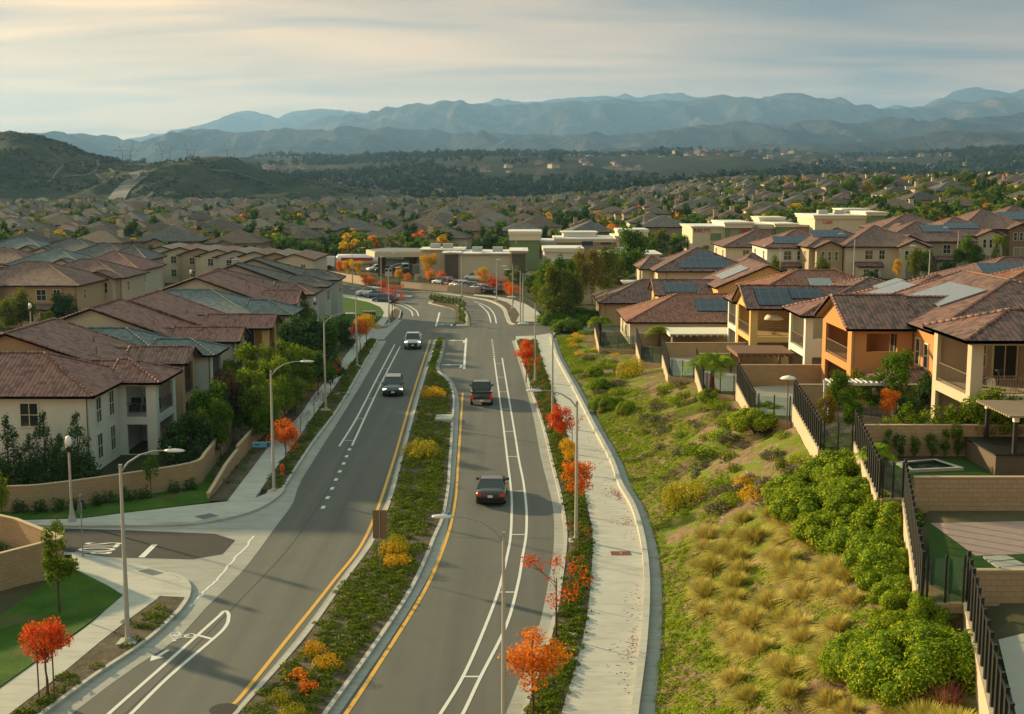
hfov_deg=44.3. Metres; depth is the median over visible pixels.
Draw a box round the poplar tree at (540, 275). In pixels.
[535,256,555,310]
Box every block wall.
[0,420,234,511]
[0,514,63,559]
[0,537,62,590]
[206,449,238,497]
[236,397,294,462]
[331,271,367,284]
[401,282,492,292]
[639,333,726,345]
[665,342,788,356]
[699,353,787,369]
[741,364,820,386]
[799,384,930,407]
[864,424,1023,457]
[913,476,1023,512]
[964,568,1023,605]
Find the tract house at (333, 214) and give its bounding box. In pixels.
[317,212,356,219]
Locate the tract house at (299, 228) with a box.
[269,222,309,240]
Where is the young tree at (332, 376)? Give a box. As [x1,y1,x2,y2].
[319,363,341,392]
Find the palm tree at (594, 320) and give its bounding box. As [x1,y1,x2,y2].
[587,316,615,339]
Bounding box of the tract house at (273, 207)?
[266,206,277,209]
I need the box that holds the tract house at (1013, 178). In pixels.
[996,175,1023,183]
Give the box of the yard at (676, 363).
[670,357,695,375]
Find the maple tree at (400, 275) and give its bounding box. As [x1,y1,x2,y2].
[394,269,402,283]
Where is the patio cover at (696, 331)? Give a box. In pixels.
[665,327,727,341]
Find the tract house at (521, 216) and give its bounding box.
[512,213,536,219]
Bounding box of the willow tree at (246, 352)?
[233,340,273,388]
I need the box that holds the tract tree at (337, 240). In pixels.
[327,232,353,243]
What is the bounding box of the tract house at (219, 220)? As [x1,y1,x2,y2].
[208,218,230,224]
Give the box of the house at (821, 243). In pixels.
[796,227,853,270]
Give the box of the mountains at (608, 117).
[288,93,1023,135]
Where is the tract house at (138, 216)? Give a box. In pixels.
[119,212,151,221]
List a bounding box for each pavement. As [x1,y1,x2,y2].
[0,598,157,713]
[25,488,280,523]
[72,553,186,618]
[228,337,370,500]
[343,294,400,326]
[474,294,539,322]
[516,332,555,339]
[536,337,643,713]
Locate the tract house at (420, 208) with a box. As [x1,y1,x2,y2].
[408,205,428,211]
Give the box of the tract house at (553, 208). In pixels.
[543,205,563,212]
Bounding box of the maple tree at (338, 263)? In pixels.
[336,260,342,270]
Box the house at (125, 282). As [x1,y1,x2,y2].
[62,258,149,301]
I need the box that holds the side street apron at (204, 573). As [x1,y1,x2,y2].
[42,482,299,681]
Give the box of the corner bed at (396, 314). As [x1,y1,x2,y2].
[384,308,399,324]
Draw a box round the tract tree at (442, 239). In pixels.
[436,234,451,246]
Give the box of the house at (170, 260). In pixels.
[161,243,207,282]
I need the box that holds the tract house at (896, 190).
[870,186,911,196]
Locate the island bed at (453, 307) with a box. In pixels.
[432,300,464,324]
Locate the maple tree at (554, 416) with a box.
[545,403,574,449]
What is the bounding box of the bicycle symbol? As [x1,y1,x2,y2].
[169,632,195,640]
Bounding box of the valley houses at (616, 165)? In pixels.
[261,148,1017,199]
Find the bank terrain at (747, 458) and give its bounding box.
[556,334,978,713]
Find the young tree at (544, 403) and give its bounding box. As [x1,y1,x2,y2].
[534,394,554,414]
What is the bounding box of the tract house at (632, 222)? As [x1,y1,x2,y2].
[625,212,657,227]
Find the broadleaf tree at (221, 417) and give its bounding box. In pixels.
[206,398,234,458]
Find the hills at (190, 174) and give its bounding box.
[0,132,402,200]
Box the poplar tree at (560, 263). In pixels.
[549,254,573,310]
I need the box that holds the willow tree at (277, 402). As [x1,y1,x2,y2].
[247,378,285,440]
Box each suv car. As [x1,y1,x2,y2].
[355,286,379,295]
[366,264,377,271]
[381,373,404,395]
[395,264,409,270]
[432,276,452,283]
[480,284,505,293]
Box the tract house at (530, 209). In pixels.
[515,207,547,214]
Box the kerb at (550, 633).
[515,340,566,713]
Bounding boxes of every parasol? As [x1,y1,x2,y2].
[764,313,782,333]
[780,375,795,428]
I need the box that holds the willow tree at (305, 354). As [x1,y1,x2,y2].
[288,345,318,397]
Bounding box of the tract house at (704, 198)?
[690,196,714,202]
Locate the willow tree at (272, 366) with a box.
[252,353,294,402]
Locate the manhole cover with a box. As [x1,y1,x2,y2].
[209,703,237,713]
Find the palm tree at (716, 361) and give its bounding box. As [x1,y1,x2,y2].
[681,353,736,388]
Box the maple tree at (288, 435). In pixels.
[266,418,301,470]
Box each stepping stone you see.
[983,555,1014,562]
[991,560,1023,567]
[1001,566,1023,567]
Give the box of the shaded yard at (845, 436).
[814,408,930,446]
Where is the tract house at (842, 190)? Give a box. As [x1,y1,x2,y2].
[817,188,862,196]
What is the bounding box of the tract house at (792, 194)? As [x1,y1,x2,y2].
[778,191,810,200]
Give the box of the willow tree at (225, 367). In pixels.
[221,365,250,397]
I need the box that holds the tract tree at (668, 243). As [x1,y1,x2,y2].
[660,233,677,247]
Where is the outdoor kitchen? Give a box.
[964,437,1023,474]
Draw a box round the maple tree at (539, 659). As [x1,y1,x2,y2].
[497,625,574,713]
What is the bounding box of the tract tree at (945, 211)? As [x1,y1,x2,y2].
[927,200,954,221]
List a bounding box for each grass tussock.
[680,522,722,547]
[681,555,703,574]
[681,575,708,596]
[682,577,724,604]
[686,598,715,621]
[688,538,712,555]
[688,552,725,580]
[695,537,748,563]
[705,585,755,613]
[705,597,745,626]
[705,619,740,642]
[707,664,752,697]
[708,626,759,663]
[712,570,754,596]
[713,524,745,546]
[717,544,754,569]
[718,557,753,578]
[722,604,769,635]
[722,680,767,713]
[725,509,756,527]
[729,522,773,549]
[729,631,777,666]
[738,586,790,618]
[751,545,782,567]
[751,650,788,680]
[753,506,771,524]
[756,652,811,691]
[757,603,801,636]
[758,545,806,572]
[761,558,805,588]
[762,515,778,531]
[762,531,786,546]
[765,677,811,713]
[768,519,790,531]
[769,609,816,641]
[770,520,800,546]
[770,580,819,608]
[777,622,819,653]
[783,561,823,585]
[792,539,815,555]
[794,642,847,689]
[801,631,840,660]
[803,552,842,584]
[803,686,846,713]
[806,578,850,609]
[809,612,856,636]
[810,548,830,564]
[820,563,854,586]
[822,586,867,614]
[822,696,867,713]
[832,710,857,713]
[845,685,878,703]
[864,702,916,713]
[890,696,948,713]
[918,701,982,713]
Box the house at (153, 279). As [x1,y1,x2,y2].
[94,250,165,293]
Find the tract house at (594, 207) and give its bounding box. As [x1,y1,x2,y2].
[588,203,609,211]
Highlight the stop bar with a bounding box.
[139,545,155,556]
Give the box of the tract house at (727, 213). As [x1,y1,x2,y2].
[705,210,752,222]
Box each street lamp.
[116,446,184,644]
[266,359,313,492]
[321,311,355,409]
[351,247,364,288]
[354,286,380,366]
[386,262,407,324]
[432,512,505,713]
[481,252,498,300]
[497,259,514,307]
[502,266,520,322]
[505,269,525,324]
[508,295,536,381]
[518,321,555,426]
[526,387,582,542]
[763,244,780,268]
[839,232,854,274]
[911,245,930,276]
[943,227,958,266]
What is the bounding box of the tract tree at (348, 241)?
[336,240,351,253]
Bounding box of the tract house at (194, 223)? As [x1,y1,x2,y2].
[183,220,211,228]
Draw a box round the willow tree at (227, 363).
[213,357,239,381]
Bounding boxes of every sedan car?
[363,289,389,297]
[374,265,395,271]
[453,281,464,285]
[470,283,483,286]
[476,475,508,502]
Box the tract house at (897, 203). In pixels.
[865,199,920,211]
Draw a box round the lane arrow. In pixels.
[150,650,168,660]
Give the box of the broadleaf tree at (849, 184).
[838,177,859,192]
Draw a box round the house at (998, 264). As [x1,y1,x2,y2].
[927,256,1023,274]
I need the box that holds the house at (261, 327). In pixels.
[125,290,282,378]
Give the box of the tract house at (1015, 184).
[1010,180,1023,187]
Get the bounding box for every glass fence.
[601,334,634,353]
[641,346,661,367]
[669,360,694,382]
[706,372,734,400]
[758,393,791,429]
[821,421,853,453]
[880,462,904,509]
[924,555,966,631]
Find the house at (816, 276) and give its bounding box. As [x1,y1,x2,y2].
[722,269,859,341]
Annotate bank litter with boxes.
[627,409,779,577]
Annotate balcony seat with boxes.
[129,397,140,411]
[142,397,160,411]
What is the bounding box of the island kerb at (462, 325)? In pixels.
[428,300,467,326]
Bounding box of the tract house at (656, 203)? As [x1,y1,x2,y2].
[641,199,662,209]
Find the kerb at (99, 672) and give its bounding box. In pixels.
[38,614,174,713]
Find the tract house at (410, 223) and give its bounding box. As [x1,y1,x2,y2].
[391,221,426,235]
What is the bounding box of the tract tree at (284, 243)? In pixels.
[278,235,299,249]
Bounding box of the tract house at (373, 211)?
[361,207,381,214]
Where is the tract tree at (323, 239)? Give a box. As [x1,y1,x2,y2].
[317,234,333,255]
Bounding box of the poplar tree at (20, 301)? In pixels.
[1,286,39,326]
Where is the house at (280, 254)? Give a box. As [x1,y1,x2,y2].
[261,248,299,259]
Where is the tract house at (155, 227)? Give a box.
[132,222,170,233]
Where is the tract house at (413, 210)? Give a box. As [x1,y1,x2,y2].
[400,207,424,214]
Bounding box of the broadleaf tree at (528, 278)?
[521,274,536,293]
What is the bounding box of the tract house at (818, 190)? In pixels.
[799,187,824,196]
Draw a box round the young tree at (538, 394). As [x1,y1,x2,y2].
[529,381,547,407]
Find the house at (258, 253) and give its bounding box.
[230,247,280,261]
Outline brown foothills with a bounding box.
[565,130,1023,157]
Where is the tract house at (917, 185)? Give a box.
[909,182,937,191]
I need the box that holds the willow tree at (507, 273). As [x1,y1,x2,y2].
[503,267,513,282]
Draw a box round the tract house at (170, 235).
[132,226,210,248]
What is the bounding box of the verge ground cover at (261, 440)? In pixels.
[204,339,347,483]
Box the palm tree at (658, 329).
[643,326,674,345]
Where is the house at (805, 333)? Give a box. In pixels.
[782,273,942,363]
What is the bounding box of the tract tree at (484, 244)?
[473,237,489,248]
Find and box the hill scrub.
[0,130,398,199]
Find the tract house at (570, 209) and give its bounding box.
[551,208,579,217]
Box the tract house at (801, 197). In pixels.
[782,194,819,201]
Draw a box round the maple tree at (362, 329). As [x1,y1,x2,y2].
[350,319,369,351]
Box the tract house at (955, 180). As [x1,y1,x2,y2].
[935,178,965,186]
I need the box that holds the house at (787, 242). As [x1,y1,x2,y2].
[749,229,810,271]
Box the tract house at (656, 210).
[638,205,671,216]
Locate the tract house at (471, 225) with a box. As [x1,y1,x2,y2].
[452,220,496,238]
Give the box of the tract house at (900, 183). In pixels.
[882,180,913,189]
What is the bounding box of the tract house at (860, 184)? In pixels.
[856,181,873,191]
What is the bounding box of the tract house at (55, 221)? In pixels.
[41,215,87,226]
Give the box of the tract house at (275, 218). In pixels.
[269,216,288,222]
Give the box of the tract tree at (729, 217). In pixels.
[725,214,742,219]
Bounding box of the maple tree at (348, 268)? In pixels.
[342,259,353,271]
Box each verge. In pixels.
[211,340,355,500]
[343,282,521,323]
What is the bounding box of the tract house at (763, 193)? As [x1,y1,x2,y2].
[756,190,772,196]
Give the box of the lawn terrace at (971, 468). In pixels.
[887,458,1023,483]
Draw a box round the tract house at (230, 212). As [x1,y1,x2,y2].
[214,208,247,216]
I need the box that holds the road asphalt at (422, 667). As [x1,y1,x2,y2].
[72,285,620,713]
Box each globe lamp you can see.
[28,303,31,323]
[65,435,76,521]
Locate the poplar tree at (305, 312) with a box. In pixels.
[299,298,317,319]
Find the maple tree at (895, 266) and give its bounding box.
[893,259,901,277]
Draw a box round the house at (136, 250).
[119,244,167,286]
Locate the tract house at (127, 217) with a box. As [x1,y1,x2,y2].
[88,215,129,224]
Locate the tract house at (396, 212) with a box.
[383,209,410,218]
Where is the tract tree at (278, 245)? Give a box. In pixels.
[272,236,294,249]
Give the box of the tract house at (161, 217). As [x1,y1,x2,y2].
[147,213,171,220]
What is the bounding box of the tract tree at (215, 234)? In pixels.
[212,228,219,237]
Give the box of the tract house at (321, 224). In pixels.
[303,218,337,233]
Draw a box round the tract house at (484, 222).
[458,217,496,227]
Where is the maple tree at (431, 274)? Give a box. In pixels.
[424,269,437,283]
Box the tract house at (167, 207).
[153,205,176,211]
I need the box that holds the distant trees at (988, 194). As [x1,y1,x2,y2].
[0,170,1023,254]
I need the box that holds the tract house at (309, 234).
[291,227,330,255]
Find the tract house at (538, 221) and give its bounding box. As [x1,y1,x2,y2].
[523,216,562,235]
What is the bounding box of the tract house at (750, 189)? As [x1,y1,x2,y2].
[736,188,762,193]
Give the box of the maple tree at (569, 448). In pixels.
[559,437,578,463]
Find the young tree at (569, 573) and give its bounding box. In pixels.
[520,553,594,636]
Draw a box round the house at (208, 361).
[86,326,229,395]
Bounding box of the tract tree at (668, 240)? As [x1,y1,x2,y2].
[661,233,669,248]
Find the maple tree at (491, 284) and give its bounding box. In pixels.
[489,278,498,295]
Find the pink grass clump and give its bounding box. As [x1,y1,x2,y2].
[905,679,975,713]
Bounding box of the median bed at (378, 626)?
[238,341,452,713]
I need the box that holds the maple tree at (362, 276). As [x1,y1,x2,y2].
[360,273,368,286]
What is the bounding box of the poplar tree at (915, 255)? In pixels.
[905,247,923,277]
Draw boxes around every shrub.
[0,542,12,551]
[11,498,29,514]
[30,499,47,513]
[51,497,68,512]
[67,497,86,509]
[88,491,101,506]
[100,490,117,503]
[117,486,135,501]
[133,485,151,498]
[167,480,180,493]
[182,477,197,490]
[266,686,292,707]
[277,701,307,713]
[284,666,310,681]
[296,678,319,695]
[300,639,329,661]
[308,384,319,390]
[311,652,345,670]
[378,540,408,556]
[383,551,411,566]
[386,533,411,553]
[398,441,422,455]
[408,437,441,459]
[421,386,446,399]
[568,341,578,347]
[569,368,583,373]
[570,337,583,342]
[576,373,592,378]
[577,330,592,334]
[580,354,594,359]
[583,366,603,377]
[587,393,624,411]
[589,378,612,392]
[592,361,616,369]
[596,358,609,362]
[597,389,607,393]
[607,359,619,363]
[608,386,633,395]
[611,379,628,386]
[615,357,647,377]
[615,401,635,415]
[636,417,649,424]
[638,413,651,418]
[639,429,650,434]
[648,401,666,411]
[648,414,661,421]
[652,427,670,436]
[654,442,665,449]
[655,386,672,395]
[656,381,678,390]
[660,478,709,508]
[664,395,691,407]
[668,430,686,437]
[673,380,689,387]
[673,445,690,456]
[675,390,693,399]
[678,384,687,389]
[680,443,720,457]
[684,398,697,405]
[687,470,700,480]
[689,460,709,470]
[691,421,705,428]
[697,387,722,402]
[697,406,708,412]
[698,432,709,441]
[704,398,733,410]
[704,498,728,514]
[705,428,729,443]
[705,475,734,490]
[708,403,731,410]
[708,485,727,496]
[710,410,723,417]
[711,418,726,427]
[715,432,738,442]
[717,490,746,506]
[719,419,730,429]
[719,449,735,462]
[719,481,747,494]
[726,406,737,411]
[726,462,741,472]
[727,405,778,432]
[733,473,755,487]
[736,441,751,448]
[736,484,761,502]
[739,472,755,483]
[751,484,762,495]
[752,475,772,485]
[755,400,781,408]
[759,447,786,459]
[760,472,818,504]
[767,481,817,515]
[768,485,824,523]
[773,456,788,470]
[774,429,791,438]
[774,468,818,484]
[781,464,802,475]
[786,452,811,463]
[789,510,852,549]
[793,509,829,528]
[800,448,855,481]
[812,463,856,484]
[814,476,850,505]
[815,524,860,559]
[817,626,907,685]
[821,488,873,519]
[822,456,861,479]
[822,476,887,501]
[836,618,1007,710]
[840,531,904,569]
[845,526,903,546]
[849,542,930,582]
[850,499,924,535]
[855,567,908,592]
[864,589,955,630]
[865,574,924,605]
[878,415,901,423]
[882,428,892,458]
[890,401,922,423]
[892,430,905,457]
[909,408,934,439]
[910,433,920,457]
[925,433,939,457]
[927,400,961,448]
[939,428,950,457]
[944,402,972,448]
[952,396,984,434]
[952,429,964,457]
[959,391,1001,436]
[968,387,1009,434]
[984,385,1012,433]
[990,393,1023,434]
[1010,394,1023,424]
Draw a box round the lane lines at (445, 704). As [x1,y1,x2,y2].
[107,302,527,713]
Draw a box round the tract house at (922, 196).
[895,191,949,203]
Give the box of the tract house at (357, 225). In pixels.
[324,218,381,252]
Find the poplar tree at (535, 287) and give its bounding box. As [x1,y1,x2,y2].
[529,269,550,312]
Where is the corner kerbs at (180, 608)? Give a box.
[35,488,285,618]
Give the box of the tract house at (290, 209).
[280,207,301,213]
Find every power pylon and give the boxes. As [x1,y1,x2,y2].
[114,142,136,162]
[181,142,200,158]
[220,142,240,157]
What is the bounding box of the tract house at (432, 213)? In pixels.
[431,211,451,216]
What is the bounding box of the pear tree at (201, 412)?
[195,406,209,449]
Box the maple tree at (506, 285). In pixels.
[502,281,511,291]
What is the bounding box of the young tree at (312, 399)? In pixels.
[302,390,322,419]
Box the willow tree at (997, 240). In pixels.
[990,233,1009,258]
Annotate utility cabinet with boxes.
[362,310,375,319]
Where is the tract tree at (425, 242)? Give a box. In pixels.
[420,239,441,247]
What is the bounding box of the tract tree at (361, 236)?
[353,231,367,248]
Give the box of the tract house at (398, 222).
[375,217,404,227]
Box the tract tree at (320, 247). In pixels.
[312,244,327,253]
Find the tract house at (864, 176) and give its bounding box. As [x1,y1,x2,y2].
[843,174,868,181]
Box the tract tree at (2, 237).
[0,233,6,240]
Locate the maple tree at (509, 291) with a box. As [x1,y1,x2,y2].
[506,283,521,302]
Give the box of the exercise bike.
[982,369,1003,388]
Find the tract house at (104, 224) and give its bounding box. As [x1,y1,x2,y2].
[69,221,130,233]
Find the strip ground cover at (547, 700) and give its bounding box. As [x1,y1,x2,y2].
[11,338,595,713]
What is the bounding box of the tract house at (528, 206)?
[519,204,539,209]
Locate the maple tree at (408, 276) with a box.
[403,274,410,281]
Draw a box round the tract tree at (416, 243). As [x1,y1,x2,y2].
[404,236,422,247]
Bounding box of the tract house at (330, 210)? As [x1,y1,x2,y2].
[326,207,340,212]
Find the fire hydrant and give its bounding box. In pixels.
[279,464,284,474]
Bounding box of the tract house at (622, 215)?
[613,206,643,220]
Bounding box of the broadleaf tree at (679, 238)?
[669,233,688,252]
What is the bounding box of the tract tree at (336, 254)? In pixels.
[325,244,337,255]
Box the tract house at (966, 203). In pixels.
[938,197,973,209]
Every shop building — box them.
[419,243,527,280]
[508,228,648,269]
[542,245,583,262]
[597,247,661,276]
[620,280,634,283]
[679,208,888,251]
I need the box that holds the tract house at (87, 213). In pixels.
[73,211,105,217]
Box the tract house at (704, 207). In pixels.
[692,203,725,211]
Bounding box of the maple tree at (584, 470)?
[559,459,595,501]
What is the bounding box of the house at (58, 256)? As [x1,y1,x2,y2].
[3,248,93,265]
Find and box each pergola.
[727,345,794,371]
[823,378,899,415]
[976,400,1023,452]
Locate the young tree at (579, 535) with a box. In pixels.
[565,520,591,558]
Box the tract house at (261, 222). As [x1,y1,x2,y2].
[241,218,275,229]
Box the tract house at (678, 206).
[670,200,702,213]
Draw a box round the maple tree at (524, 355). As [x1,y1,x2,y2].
[513,338,534,381]
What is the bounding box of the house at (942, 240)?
[886,221,978,270]
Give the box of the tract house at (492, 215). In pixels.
[473,211,515,222]
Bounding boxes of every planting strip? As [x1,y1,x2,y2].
[10,596,184,713]
[261,340,375,491]
[517,340,592,713]
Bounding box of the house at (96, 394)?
[0,351,183,474]
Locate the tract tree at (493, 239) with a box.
[481,233,499,248]
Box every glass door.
[244,330,254,344]
[889,334,896,350]
[991,346,1018,379]
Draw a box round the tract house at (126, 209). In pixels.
[110,206,149,214]
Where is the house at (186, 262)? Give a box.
[175,244,225,281]
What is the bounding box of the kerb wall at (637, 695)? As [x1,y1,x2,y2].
[550,336,649,713]
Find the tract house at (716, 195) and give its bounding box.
[695,192,724,198]
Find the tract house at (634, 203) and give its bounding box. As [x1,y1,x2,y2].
[623,198,650,206]
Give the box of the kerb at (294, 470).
[281,340,377,489]
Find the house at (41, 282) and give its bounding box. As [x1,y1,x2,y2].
[0,261,107,327]
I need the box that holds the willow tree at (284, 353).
[263,337,302,379]
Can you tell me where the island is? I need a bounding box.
[396,294,412,297]
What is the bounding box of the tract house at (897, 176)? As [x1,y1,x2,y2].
[884,174,905,177]
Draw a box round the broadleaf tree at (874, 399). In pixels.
[854,374,885,416]
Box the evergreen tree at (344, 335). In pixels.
[335,315,355,347]
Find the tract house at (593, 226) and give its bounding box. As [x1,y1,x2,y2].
[563,221,611,234]
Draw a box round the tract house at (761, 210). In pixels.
[752,205,784,215]
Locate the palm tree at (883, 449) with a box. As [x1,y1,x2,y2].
[851,443,898,463]
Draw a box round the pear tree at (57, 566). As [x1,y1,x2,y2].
[40,516,79,611]
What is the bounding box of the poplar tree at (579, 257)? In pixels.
[572,246,590,300]
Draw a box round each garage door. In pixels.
[904,268,920,278]
[983,255,997,261]
[1013,247,1023,255]
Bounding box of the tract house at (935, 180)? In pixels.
[930,177,964,183]
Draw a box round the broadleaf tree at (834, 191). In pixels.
[828,187,839,196]
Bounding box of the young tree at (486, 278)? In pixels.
[477,272,491,285]
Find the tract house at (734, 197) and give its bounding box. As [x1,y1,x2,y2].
[720,193,746,199]
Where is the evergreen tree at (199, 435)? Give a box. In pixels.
[158,410,220,464]
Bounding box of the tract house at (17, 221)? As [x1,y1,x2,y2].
[0,218,28,228]
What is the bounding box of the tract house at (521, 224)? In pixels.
[502,221,543,237]
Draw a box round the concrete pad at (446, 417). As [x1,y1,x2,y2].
[435,414,452,421]
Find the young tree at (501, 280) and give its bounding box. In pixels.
[492,275,507,289]
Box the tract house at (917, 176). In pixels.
[903,174,931,179]
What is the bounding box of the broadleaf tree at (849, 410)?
[842,397,864,435]
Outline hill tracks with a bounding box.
[47,160,275,197]
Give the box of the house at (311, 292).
[159,268,322,321]
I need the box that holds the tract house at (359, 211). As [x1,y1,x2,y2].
[347,209,376,217]
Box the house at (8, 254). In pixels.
[0,247,35,267]
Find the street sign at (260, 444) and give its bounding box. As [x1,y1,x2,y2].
[252,442,270,446]
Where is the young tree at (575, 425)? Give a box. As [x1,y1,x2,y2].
[565,416,582,440]
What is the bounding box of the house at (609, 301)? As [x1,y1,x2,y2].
[593,279,651,325]
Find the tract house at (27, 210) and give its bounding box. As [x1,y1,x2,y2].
[21,207,41,213]
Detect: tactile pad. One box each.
[139,569,162,574]
[194,513,218,518]
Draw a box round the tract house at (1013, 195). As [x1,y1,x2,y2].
[1006,190,1023,199]
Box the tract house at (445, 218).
[433,214,463,223]
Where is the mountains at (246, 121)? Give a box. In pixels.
[125,87,1023,141]
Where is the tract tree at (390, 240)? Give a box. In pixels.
[385,232,408,257]
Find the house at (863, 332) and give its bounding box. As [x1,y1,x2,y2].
[813,269,1023,383]
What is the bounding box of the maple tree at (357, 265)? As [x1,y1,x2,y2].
[348,260,363,273]
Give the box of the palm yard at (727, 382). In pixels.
[704,370,736,390]
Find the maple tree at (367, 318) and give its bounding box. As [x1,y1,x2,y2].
[351,313,379,345]
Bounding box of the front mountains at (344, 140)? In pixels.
[32,112,1023,162]
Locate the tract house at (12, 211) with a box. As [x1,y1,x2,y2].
[1,208,29,215]
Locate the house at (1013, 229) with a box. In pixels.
[956,209,1023,256]
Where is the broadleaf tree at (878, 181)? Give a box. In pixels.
[872,174,893,191]
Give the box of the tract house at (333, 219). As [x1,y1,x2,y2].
[328,215,346,222]
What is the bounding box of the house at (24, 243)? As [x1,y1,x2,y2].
[0,237,50,250]
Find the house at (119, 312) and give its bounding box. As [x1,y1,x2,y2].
[60,298,251,374]
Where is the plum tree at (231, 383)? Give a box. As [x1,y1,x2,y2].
[210,368,247,443]
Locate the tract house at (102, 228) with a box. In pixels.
[63,225,136,238]
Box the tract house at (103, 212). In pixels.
[71,208,114,216]
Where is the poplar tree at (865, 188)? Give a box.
[861,180,873,195]
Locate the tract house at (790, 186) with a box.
[770,181,800,190]
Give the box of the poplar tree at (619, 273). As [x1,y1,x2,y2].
[606,256,629,286]
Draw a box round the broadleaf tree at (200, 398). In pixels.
[186,379,230,442]
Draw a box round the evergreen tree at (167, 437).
[157,420,190,461]
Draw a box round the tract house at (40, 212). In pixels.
[24,210,55,216]
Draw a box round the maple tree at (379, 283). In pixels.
[376,280,387,287]
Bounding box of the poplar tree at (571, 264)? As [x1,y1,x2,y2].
[565,258,582,306]
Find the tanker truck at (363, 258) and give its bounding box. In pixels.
[327,254,377,268]
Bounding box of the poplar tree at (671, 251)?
[668,245,675,255]
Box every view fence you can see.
[594,315,600,352]
[635,328,641,362]
[662,338,669,382]
[695,348,704,391]
[735,361,755,408]
[791,380,821,457]
[853,409,881,501]
[901,459,925,595]
[962,550,1014,713]
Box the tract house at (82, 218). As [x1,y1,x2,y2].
[72,215,89,221]
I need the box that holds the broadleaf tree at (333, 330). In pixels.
[314,314,339,352]
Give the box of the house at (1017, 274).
[992,266,1023,281]
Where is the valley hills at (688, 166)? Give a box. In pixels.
[137,150,1023,195]
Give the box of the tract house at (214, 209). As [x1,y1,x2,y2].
[206,208,221,211]
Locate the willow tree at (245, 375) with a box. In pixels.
[234,366,269,427]
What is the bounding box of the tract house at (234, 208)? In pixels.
[229,206,244,212]
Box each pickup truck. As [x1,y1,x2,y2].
[403,332,421,348]
[464,272,491,281]
[469,380,493,404]
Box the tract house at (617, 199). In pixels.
[600,196,624,202]
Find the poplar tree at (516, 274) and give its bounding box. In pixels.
[511,265,523,288]
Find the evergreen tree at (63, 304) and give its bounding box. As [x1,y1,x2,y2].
[50,292,80,317]
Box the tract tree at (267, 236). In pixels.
[264,234,276,246]
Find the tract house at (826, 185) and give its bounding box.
[818,181,842,189]
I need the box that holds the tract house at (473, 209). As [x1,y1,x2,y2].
[467,206,502,213]
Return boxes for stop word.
[78,543,121,553]
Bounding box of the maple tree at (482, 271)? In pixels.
[474,267,489,282]
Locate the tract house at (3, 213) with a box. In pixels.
[0,210,15,216]
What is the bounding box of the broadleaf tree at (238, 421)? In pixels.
[231,388,251,430]
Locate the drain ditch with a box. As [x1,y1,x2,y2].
[553,338,661,713]
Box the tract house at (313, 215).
[302,212,324,220]
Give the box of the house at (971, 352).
[922,307,1023,423]
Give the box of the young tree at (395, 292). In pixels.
[386,282,403,312]
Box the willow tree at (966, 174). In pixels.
[960,168,971,177]
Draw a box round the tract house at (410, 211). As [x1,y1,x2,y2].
[403,209,422,215]
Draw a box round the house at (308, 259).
[273,249,328,269]
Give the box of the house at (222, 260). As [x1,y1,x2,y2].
[212,246,261,268]
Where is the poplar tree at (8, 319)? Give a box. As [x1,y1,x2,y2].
[0,296,19,329]
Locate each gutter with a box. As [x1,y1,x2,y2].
[48,619,174,713]
[286,341,385,486]
[506,341,563,713]
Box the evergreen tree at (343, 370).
[320,355,346,382]
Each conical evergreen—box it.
[0,413,27,484]
[13,433,47,484]
[22,409,66,484]
[43,433,77,481]
[53,410,103,480]
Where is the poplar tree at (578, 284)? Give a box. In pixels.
[566,266,586,307]
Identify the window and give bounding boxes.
[18,402,38,427]
[36,289,46,300]
[83,288,86,299]
[95,395,101,424]
[97,431,103,460]
[104,282,107,293]
[108,389,114,416]
[109,423,116,451]
[127,280,129,290]
[170,256,176,263]
[171,269,176,276]
[189,257,194,264]
[207,258,213,265]
[226,259,231,265]
[326,288,329,301]
[338,282,341,293]
[742,250,749,255]
[783,251,791,259]
[827,251,831,260]
[834,251,838,260]
[863,268,869,274]
[864,250,873,259]
[878,250,884,259]
[904,250,908,259]
[914,337,920,365]
[923,342,928,369]
[942,245,950,253]
[983,239,986,247]
[983,346,987,367]
[989,239,992,247]
[1013,232,1017,240]
[1019,232,1023,240]
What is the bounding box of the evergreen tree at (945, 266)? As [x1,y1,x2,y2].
[936,261,955,271]
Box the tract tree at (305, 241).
[295,238,310,250]
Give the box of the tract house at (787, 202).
[776,198,807,207]
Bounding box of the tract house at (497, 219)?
[491,217,513,224]
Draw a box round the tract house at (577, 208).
[563,206,581,210]
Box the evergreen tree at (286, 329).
[276,313,323,366]
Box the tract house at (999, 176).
[987,174,1009,179]
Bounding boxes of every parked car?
[372,293,398,302]
[438,278,454,284]
[443,279,461,284]
[448,280,467,285]
[459,281,477,285]
[464,281,484,286]
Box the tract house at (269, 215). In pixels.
[257,212,284,218]
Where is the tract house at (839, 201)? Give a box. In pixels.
[818,196,846,205]
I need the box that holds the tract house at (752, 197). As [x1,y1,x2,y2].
[729,194,764,203]
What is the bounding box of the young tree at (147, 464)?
[141,453,160,496]
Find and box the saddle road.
[108,170,148,199]
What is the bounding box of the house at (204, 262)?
[194,245,243,275]
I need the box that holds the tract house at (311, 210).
[300,208,328,215]
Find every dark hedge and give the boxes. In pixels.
[534,308,590,326]
[550,317,583,332]
[570,307,598,317]
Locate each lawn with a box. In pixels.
[0,467,213,519]
[0,570,122,687]
[332,297,382,326]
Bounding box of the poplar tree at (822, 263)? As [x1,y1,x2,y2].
[813,255,831,268]
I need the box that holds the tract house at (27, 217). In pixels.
[14,216,34,220]
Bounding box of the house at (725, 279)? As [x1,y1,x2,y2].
[647,258,784,299]
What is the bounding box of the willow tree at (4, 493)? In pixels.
[0,472,10,514]

